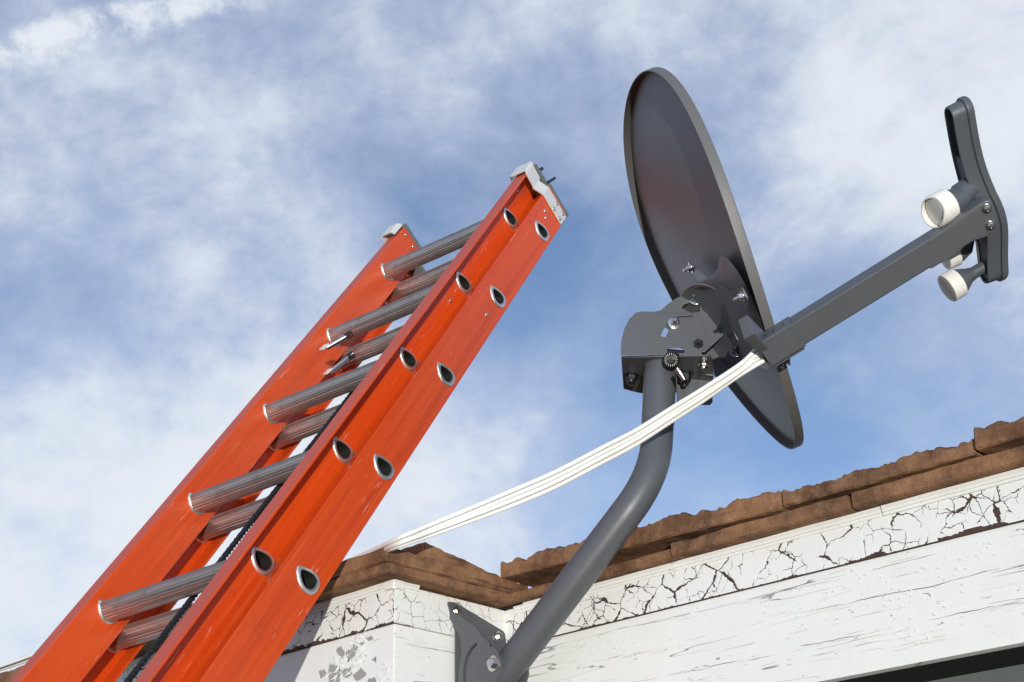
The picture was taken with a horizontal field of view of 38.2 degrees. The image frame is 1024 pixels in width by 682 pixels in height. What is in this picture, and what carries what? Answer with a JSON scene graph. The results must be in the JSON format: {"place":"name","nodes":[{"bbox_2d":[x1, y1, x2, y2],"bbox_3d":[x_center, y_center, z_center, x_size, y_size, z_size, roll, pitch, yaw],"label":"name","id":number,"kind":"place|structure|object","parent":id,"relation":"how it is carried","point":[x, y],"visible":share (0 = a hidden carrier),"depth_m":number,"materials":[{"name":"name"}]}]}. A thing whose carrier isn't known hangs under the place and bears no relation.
{"place":"outdoors","nodes":[
{"label":"outdoors","id":0,"kind":"place"},
{"bbox_2d":[0,0,1023,672],"label":"sky","id":1,"kind":"structure","parent":0,"point":[188,187],"materials":[{"name":"blue"}]},
{"bbox_3d":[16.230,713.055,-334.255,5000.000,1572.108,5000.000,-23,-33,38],"label":"ground","id":2,"kind":"structure","parent":0,"visible":0},
{"bbox_2d":[10,161,568,681],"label":"extension ladder","id":3,"kind":"object","parent":2,"relation":"on","point":[262,587],"visible":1,"depth_m":2.63,"materials":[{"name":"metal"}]},
{"bbox_2d":[123,391,353,681],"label":"rope","id":4,"kind":"object","parent":3,"relation":"hanging from","point":[149,653],"visible":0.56,"depth_m":2.47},
{"bbox_2d":[0,416,1023,681],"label":"house","id":5,"kind":"structure","parent":2,"relation":"on","point":[906,568],"depth_m":2.17,"materials":[{"name":"white paint"}]},
{"bbox_2d":[447,67,1008,681],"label":"satellite dish","id":6,"kind":"object","parent":5,"relation":"attached to","point":[715,317],"visible":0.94,"depth_m":2.37,"materials":[{"name":"paint"}]},
{"bbox_2d":[0,349,755,667],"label":"coaxial cable","id":7,"kind":"object","parent":6,"relation":"attached to","point":[748,357],"visible":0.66,"depth_m":2.32,"materials":[{"name":"white plastic"}]},
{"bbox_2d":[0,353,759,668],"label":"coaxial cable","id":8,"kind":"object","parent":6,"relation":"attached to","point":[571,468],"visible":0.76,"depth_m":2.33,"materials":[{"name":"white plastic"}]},
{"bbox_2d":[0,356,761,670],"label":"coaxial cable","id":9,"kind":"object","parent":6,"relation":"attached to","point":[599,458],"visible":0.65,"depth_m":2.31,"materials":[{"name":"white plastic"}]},
{"bbox_2d":[386,359,765,552],"bbox_3d":[-1.585,0.826,3.606,5.110,0.255,0.267,-21,-32,36],"label":"coaxial cable","id":10,"kind":"object","parent":6,"relation":"attached to","point":[590,468],"visible":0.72,"depth_m":2.32,"materials":[{"name":"white plastic"}]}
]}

